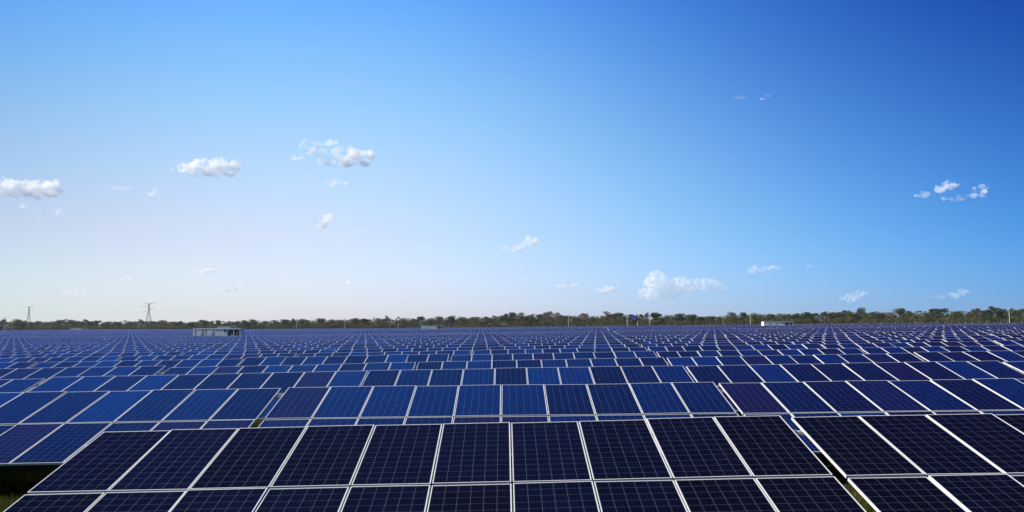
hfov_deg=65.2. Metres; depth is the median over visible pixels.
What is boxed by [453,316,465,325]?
olive tree
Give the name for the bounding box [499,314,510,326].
olive tree
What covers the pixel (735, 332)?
solar table
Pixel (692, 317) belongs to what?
olive tree
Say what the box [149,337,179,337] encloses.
solar table
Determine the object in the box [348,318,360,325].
broadleaf tree
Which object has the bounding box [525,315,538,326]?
olive tree
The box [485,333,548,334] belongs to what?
solar table
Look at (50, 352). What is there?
solar table
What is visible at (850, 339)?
solar table
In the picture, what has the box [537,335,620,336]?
solar table
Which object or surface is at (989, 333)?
solar table
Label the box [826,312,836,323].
olive tree
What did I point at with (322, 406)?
solar table
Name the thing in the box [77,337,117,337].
solar table
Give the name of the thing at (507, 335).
solar table
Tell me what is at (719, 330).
solar table
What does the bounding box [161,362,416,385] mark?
solar table
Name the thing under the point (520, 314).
dry tree
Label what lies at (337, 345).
solar table
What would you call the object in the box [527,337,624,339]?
solar table
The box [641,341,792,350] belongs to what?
solar table
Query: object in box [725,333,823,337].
solar table
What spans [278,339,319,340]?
solar table
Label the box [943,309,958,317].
thin tree
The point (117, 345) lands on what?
solar table
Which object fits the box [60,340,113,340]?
solar table
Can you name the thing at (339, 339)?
solar table
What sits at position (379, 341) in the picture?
solar table
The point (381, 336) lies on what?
solar table
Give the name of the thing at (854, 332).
solar table
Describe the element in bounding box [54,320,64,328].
broadleaf tree
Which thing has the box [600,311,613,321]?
dry tree
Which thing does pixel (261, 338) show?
solar table
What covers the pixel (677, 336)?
solar table
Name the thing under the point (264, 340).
solar table
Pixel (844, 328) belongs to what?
solar table
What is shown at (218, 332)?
inverter container
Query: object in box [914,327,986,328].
solar table
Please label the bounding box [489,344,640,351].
solar table
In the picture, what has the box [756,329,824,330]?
solar table
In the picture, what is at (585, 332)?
solar table
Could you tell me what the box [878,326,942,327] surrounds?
solar table
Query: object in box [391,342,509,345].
solar table
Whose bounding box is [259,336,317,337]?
solar table
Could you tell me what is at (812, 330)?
solar table
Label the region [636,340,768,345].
solar table
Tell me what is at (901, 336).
solar table
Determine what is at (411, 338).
solar table
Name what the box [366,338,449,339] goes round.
solar table
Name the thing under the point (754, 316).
olive tree
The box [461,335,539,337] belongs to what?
solar table
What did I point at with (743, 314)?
broadleaf tree
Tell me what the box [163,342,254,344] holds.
solar table
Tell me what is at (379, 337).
solar table
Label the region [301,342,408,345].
solar table
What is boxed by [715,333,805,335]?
solar table
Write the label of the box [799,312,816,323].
broadleaf tree
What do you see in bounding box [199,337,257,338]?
solar table
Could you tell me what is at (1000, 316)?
broadleaf tree
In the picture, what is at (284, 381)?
solar table
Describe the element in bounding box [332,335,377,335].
solar table
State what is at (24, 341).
solar table
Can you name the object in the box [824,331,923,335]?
solar table
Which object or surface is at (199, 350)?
solar table
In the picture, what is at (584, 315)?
dry tree
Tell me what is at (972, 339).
solar table
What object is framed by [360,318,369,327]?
olive tree
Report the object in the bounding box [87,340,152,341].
solar table
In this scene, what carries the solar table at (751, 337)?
on the ground at (833, 469)
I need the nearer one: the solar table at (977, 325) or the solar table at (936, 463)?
the solar table at (936, 463)
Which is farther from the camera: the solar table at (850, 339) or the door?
the door
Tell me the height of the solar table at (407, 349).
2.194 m
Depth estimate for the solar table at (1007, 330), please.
89.59 m
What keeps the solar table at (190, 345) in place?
on the ground at (833, 469)
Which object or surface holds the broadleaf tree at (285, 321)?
on the ground at (833, 469)
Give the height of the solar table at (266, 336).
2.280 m
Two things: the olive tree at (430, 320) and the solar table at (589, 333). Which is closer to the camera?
the solar table at (589, 333)
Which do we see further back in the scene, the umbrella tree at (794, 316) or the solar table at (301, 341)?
the umbrella tree at (794, 316)
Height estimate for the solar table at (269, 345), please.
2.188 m
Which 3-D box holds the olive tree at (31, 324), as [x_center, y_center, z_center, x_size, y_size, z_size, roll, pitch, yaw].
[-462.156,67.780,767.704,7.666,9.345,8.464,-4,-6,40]
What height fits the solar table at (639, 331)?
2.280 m
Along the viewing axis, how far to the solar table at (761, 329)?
131.99 m
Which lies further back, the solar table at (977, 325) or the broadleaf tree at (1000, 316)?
the broadleaf tree at (1000, 316)
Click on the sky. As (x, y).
(208, 160)
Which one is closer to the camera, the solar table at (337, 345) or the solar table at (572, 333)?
the solar table at (337, 345)
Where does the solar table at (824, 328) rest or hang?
on the ground at (833, 469)
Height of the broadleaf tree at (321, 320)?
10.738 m
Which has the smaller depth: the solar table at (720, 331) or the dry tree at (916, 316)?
the solar table at (720, 331)
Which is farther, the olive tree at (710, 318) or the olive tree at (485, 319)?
the olive tree at (485, 319)
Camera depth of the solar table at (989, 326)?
118.02 m
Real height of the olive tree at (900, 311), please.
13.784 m
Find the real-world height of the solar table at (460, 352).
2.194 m
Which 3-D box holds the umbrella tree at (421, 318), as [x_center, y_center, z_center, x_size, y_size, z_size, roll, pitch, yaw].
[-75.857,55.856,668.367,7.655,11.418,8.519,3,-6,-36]
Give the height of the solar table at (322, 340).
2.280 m
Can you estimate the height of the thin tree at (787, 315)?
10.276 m
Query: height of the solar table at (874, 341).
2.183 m
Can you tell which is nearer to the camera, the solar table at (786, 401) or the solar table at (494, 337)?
the solar table at (786, 401)
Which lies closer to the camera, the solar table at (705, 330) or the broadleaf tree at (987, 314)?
the solar table at (705, 330)
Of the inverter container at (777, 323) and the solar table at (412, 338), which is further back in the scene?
the inverter container at (777, 323)
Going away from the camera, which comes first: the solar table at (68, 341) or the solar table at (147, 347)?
the solar table at (147, 347)
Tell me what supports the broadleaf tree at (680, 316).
on the ground at (833, 469)
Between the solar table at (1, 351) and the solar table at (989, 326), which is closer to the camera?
the solar table at (1, 351)
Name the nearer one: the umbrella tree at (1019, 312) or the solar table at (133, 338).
the solar table at (133, 338)
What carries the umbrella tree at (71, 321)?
on the ground at (833, 469)
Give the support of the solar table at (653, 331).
on the ground at (833, 469)
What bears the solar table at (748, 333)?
on the ground at (833, 469)
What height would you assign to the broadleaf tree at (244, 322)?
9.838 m
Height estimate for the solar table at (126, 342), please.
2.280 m
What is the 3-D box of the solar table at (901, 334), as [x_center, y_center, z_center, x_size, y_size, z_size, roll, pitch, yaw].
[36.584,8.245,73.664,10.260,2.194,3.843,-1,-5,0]
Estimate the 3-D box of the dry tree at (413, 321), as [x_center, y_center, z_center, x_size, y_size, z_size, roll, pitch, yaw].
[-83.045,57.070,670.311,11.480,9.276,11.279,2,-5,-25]
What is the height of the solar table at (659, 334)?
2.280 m
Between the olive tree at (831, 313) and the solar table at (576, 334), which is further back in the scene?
the olive tree at (831, 313)
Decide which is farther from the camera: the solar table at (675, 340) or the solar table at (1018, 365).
the solar table at (675, 340)
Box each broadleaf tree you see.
[9,319,25,328]
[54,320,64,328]
[110,322,119,328]
[185,322,196,328]
[198,320,208,326]
[215,320,221,326]
[238,320,249,327]
[247,319,257,327]
[279,319,289,327]
[313,318,327,326]
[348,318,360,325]
[433,316,446,325]
[445,316,457,327]
[508,312,516,326]
[610,312,623,318]
[622,314,638,325]
[670,313,686,324]
[726,312,738,321]
[736,312,748,322]
[767,313,777,321]
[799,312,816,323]
[854,307,868,320]
[865,311,880,322]
[901,311,912,320]
[976,311,993,322]
[993,307,1006,322]
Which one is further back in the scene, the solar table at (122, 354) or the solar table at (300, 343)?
the solar table at (300, 343)
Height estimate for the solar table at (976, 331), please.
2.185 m
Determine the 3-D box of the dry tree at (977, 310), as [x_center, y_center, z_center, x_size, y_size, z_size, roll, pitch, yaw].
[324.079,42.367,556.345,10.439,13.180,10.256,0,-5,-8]
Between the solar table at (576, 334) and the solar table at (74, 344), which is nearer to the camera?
the solar table at (74, 344)
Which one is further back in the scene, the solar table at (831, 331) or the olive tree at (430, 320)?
the olive tree at (430, 320)
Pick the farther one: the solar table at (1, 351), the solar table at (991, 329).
the solar table at (991, 329)
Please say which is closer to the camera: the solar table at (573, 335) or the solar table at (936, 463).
the solar table at (936, 463)
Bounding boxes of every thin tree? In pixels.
[639,313,648,321]
[777,314,790,321]
[814,311,826,319]
[915,310,928,319]
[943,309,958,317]
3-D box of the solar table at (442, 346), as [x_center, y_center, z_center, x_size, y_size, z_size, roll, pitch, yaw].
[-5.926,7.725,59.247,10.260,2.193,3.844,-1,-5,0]
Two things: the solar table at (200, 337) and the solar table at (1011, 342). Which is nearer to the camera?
the solar table at (1011, 342)
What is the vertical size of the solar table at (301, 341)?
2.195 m
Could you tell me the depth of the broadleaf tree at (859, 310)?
588.80 m
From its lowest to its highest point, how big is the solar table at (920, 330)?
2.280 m
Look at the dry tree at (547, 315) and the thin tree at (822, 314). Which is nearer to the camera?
the thin tree at (822, 314)
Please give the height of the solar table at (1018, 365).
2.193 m
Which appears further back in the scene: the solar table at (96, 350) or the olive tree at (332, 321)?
the olive tree at (332, 321)
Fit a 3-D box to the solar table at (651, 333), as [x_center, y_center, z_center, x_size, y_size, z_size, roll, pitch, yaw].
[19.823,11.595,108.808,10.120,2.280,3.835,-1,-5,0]
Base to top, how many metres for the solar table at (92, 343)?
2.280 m
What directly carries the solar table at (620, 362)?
on the ground at (833, 469)
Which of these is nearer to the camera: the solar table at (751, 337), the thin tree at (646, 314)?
the solar table at (751, 337)
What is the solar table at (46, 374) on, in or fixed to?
on the ground at (833, 469)
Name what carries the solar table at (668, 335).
on the ground at (833, 469)
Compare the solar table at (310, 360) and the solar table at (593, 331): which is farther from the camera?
the solar table at (593, 331)
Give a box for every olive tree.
[25,322,33,329]
[100,322,110,327]
[297,319,309,326]
[324,319,337,327]
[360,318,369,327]
[397,319,408,325]
[423,318,434,324]
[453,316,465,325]
[479,317,493,326]
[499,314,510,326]
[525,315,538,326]
[649,312,663,325]
[684,314,696,324]
[706,316,716,324]
[744,313,761,324]
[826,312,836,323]
[844,311,855,323]
[892,308,906,317]
[1011,310,1022,321]
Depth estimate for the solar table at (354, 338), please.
110.26 m
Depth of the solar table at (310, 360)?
39.40 m
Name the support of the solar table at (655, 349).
on the ground at (833, 469)
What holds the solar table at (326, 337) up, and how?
on the ground at (833, 469)
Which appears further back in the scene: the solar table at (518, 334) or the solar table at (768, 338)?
the solar table at (518, 334)
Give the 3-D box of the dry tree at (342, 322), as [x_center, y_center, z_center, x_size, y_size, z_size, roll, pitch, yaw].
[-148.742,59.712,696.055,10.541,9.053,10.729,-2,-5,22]
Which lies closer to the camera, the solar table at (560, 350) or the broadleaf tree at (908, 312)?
the solar table at (560, 350)
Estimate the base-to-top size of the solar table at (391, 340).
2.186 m
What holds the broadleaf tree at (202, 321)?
on the ground at (833, 469)
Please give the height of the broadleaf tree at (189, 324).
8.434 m
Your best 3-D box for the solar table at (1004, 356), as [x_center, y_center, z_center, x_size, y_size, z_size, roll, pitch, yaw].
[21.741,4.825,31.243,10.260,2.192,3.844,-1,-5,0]
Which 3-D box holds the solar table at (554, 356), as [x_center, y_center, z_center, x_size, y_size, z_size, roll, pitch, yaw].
[2.081,5.777,38.142,10.260,2.192,3.842,-1,-5,0]
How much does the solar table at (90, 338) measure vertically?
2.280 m
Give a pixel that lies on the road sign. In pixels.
(634, 317)
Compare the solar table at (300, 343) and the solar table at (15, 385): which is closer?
the solar table at (15, 385)
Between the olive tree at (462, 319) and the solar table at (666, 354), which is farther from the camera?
the olive tree at (462, 319)
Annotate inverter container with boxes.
[71,328,87,329]
[193,328,243,335]
[421,326,443,328]
[762,322,792,325]
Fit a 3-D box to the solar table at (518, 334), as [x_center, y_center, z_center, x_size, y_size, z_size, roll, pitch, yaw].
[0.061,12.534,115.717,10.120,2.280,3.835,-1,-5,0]
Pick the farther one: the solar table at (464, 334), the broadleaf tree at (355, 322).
the broadleaf tree at (355, 322)
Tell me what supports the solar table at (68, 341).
on the ground at (833, 469)
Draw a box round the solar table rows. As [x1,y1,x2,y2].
[0,323,1023,337]
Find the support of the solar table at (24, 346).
on the ground at (833, 469)
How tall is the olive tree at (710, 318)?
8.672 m
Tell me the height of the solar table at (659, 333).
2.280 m
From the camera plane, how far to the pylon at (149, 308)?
995.35 m
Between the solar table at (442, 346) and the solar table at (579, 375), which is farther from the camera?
the solar table at (442, 346)
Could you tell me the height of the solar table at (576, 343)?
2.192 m
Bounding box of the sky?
[0,0,1023,326]
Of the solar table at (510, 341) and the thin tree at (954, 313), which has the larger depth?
the thin tree at (954, 313)
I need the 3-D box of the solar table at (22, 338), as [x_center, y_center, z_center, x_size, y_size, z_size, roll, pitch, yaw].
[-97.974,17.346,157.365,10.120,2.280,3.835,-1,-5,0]
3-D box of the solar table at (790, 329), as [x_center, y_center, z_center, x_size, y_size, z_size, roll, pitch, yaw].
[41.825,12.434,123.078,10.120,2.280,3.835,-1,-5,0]
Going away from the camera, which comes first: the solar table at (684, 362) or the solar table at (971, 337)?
the solar table at (684, 362)
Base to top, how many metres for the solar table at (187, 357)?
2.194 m
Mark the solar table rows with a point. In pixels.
(141, 333)
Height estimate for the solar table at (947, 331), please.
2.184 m
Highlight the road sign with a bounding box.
[627,316,637,325]
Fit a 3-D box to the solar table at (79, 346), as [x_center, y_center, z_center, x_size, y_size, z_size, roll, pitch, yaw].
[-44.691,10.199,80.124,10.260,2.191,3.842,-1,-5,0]
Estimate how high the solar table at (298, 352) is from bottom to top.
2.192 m
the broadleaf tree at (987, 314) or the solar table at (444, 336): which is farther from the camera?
the broadleaf tree at (987, 314)
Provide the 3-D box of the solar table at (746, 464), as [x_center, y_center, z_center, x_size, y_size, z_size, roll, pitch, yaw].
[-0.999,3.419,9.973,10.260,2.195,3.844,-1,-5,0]
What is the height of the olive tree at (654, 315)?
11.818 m
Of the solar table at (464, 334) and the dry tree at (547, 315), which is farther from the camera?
the dry tree at (547, 315)
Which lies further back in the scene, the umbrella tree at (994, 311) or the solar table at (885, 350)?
the umbrella tree at (994, 311)
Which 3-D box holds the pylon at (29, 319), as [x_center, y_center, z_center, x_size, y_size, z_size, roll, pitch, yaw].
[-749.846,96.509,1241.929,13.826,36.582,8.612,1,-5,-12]
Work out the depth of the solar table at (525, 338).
89.19 m
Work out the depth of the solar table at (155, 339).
131.29 m
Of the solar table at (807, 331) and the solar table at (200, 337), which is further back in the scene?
the solar table at (200, 337)
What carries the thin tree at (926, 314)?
on the ground at (833, 469)
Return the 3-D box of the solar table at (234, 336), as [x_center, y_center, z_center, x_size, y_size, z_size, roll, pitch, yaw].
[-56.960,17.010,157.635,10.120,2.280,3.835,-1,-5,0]
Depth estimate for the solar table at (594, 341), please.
68.11 m
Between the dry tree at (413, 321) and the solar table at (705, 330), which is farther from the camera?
the dry tree at (413, 321)
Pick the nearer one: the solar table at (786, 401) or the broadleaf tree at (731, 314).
the solar table at (786, 401)
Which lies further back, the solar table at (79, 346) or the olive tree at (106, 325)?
the olive tree at (106, 325)
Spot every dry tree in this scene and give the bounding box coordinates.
[335,320,344,326]
[408,319,418,327]
[513,312,529,323]
[541,311,555,322]
[551,312,562,322]
[578,313,592,321]
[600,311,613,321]
[909,313,921,321]
[970,308,983,319]
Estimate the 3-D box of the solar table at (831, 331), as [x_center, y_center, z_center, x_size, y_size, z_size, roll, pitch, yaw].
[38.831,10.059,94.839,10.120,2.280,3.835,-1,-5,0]
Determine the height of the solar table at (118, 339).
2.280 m
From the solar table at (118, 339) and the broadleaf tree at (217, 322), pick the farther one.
the broadleaf tree at (217, 322)
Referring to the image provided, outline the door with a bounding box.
[196,331,201,335]
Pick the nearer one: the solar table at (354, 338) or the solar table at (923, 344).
the solar table at (923, 344)
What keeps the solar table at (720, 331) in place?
on the ground at (833, 469)
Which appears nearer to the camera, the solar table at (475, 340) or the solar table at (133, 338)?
the solar table at (475, 340)
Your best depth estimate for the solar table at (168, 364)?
39.46 m
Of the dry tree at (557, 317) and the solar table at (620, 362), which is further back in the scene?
the dry tree at (557, 317)
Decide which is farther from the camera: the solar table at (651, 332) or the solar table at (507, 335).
the solar table at (651, 332)
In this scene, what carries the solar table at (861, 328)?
on the ground at (833, 469)
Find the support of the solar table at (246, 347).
on the ground at (833, 469)
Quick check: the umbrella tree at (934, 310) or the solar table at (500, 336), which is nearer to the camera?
the solar table at (500, 336)
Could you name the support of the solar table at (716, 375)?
on the ground at (833, 469)
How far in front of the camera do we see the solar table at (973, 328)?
103.79 m
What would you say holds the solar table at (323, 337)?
on the ground at (833, 469)
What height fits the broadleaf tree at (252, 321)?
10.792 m
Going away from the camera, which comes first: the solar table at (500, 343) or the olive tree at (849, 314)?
the solar table at (500, 343)
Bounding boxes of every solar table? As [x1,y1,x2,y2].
[0,338,44,338]
[0,341,49,341]
[0,345,68,347]
[0,347,80,351]
[0,350,26,352]
[0,351,95,356]
[0,354,30,357]
[0,356,121,367]
[0,362,37,368]
[0,366,165,391]
[0,379,44,392]
[0,388,280,465]
[4,415,865,511]
[19,342,55,342]
[21,340,59,340]
[25,343,108,345]
[26,346,124,348]
[27,348,148,352]
[27,352,182,360]
[29,371,367,427]
[31,359,243,374]
[49,339,98,339]
[50,341,86,342]
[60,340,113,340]
[67,342,141,343]
[69,343,162,346]
[74,338,106,338]
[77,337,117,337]
[82,346,189,349]
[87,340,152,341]
[96,349,230,353]
[98,341,171,342]
[99,339,138,340]
[107,338,160,338]
[110,342,194,344]
[115,339,176,340]
[118,353,296,365]
[125,343,225,346]
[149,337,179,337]
[149,346,268,350]
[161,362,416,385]
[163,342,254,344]
[178,338,239,339]
[182,337,218,337]
[183,349,335,355]
[190,344,299,347]
[195,341,279,342]
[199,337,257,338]
[219,336,249,336]
[222,339,301,341]
[226,342,325,344]
[232,347,365,351]
[239,354,449,369]
[241,337,302,338]
[250,336,283,336]
[256,341,346,342]
[258,382,738,457]
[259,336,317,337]
[269,344,389,348]
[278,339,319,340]
[281,340,347,341]
[286,337,351,338]
[296,350,471,360]
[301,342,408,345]
[302,339,365,340]
[303,336,357,337]
[321,337,394,339]
[327,340,424,343]
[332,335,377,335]
[336,347,488,360]
[348,339,438,341]
[352,336,407,337]
[356,337,406,337]
[359,366,693,417]
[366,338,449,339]
[366,344,500,349]
[382,337,460,338]
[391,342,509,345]
[396,335,426,335]
[408,335,476,337]
[410,340,517,343]
[416,357,667,384]
[426,339,524,341]
[428,334,484,335]
[440,337,530,339]
[450,351,656,368]
[452,337,531,338]
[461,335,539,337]
[470,335,540,336]
[472,347,647,359]
[478,334,543,335]
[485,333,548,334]
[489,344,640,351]
[501,342,634,348]
[512,340,630,344]
[520,338,627,342]
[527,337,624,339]
[532,336,622,337]
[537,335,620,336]
[541,334,618,335]
[544,333,617,334]
[553,332,601,333]
[554,332,614,333]
[555,331,612,332]
[573,333,606,333]
[615,330,675,332]
[616,331,680,332]
[618,332,691,334]
[620,333,698,335]
[622,334,692,336]
[624,334,713,337]
[626,335,724,339]
[628,331,685,332]
[629,336,736,341]
[632,338,751,343]
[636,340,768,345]
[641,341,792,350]
[647,343,824,356]
[656,348,864,365]
[667,353,923,381]
[677,329,738,331]
[682,330,742,331]
[686,361,1023,415]
[689,330,755,331]
[699,331,776,333]
[706,332,790,334]
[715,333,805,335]
[719,378,1023,453]
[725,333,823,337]
[737,335,844,339]
[742,328,799,329]
[752,335,872,341]
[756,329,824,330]
[769,337,904,343]
[770,329,810,329]
[777,330,836,331]
[778,330,855,332]
[791,413,1023,511]
[792,330,875,333]
[792,339,944,345]
[802,327,861,328]
[813,331,896,334]
[821,341,1000,353]
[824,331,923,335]
[825,327,876,329]
[826,328,890,329]
[840,328,913,330]
[846,333,955,335]
[857,329,935,330]
[860,345,1023,361]
[871,334,990,338]
[876,329,958,331]
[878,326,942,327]
[898,330,988,331]
[903,335,1023,340]
[908,327,958,327]
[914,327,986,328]
[914,351,1023,373]
[924,330,1022,332]
[936,327,1012,329]
[943,337,1023,344]
[944,325,1008,326]
[954,332,1023,334]
[960,328,1023,329]
[966,326,1012,327]
[989,329,1023,330]
[991,333,1023,334]
[994,340,1023,344]
[1003,361,1023,372]
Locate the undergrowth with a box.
[0,309,1023,329]
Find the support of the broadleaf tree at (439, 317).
on the ground at (833, 469)
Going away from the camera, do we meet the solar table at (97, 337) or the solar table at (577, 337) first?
the solar table at (577, 337)
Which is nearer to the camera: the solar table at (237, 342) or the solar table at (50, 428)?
the solar table at (50, 428)
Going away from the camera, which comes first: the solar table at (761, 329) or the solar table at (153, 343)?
the solar table at (153, 343)
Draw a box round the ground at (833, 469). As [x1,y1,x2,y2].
[0,322,991,511]
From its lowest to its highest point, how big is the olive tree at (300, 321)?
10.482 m
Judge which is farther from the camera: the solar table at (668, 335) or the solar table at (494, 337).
the solar table at (494, 337)
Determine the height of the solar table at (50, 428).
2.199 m
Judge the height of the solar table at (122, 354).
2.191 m
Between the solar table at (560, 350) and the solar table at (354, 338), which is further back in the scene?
the solar table at (354, 338)
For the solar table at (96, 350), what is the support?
on the ground at (833, 469)
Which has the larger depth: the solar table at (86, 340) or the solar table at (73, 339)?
the solar table at (73, 339)
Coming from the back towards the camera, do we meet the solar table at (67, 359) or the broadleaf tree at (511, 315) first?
the broadleaf tree at (511, 315)
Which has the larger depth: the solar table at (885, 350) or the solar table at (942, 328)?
the solar table at (942, 328)
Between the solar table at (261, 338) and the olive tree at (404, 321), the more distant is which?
the olive tree at (404, 321)
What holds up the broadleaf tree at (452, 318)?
on the ground at (833, 469)
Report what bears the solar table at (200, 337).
on the ground at (833, 469)
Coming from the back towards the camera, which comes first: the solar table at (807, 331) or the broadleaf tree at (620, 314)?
the broadleaf tree at (620, 314)
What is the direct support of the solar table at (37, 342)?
on the ground at (833, 469)
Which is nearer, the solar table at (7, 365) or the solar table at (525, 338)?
the solar table at (7, 365)
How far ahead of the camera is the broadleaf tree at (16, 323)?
768.00 m
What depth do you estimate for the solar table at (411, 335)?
131.55 m
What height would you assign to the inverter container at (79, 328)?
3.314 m
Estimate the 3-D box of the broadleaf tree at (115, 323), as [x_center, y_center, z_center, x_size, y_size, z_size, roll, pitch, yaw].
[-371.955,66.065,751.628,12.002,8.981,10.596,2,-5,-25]
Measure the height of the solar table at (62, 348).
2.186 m
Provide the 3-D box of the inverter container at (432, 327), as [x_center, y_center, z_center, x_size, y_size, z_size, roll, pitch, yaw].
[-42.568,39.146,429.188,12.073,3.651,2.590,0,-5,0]
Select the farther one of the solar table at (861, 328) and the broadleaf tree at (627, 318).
the broadleaf tree at (627, 318)
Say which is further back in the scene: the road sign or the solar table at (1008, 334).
the road sign
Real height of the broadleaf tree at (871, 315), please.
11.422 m
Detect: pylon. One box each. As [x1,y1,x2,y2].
[24,306,33,321]
[143,302,154,321]
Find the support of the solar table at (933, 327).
on the ground at (833, 469)
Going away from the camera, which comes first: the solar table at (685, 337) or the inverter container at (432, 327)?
the solar table at (685, 337)
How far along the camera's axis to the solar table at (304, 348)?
60.87 m
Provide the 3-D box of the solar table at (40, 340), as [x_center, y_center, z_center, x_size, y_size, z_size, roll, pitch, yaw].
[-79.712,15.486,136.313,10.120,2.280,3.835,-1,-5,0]
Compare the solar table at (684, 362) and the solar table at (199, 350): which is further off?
the solar table at (199, 350)
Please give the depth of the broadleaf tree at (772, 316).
588.49 m
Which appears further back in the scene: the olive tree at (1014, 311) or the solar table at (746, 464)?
the olive tree at (1014, 311)
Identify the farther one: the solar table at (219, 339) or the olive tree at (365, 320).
the olive tree at (365, 320)
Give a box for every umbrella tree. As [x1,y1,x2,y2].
[61,319,74,323]
[416,316,424,320]
[790,313,800,318]
[928,308,948,316]
[984,306,1000,320]
[1016,309,1023,322]
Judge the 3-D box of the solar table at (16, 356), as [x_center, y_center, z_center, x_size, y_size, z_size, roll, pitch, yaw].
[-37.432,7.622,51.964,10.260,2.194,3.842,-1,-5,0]
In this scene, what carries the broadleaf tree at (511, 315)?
on the ground at (833, 469)
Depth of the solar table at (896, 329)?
103.70 m
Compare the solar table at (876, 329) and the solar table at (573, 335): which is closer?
the solar table at (573, 335)

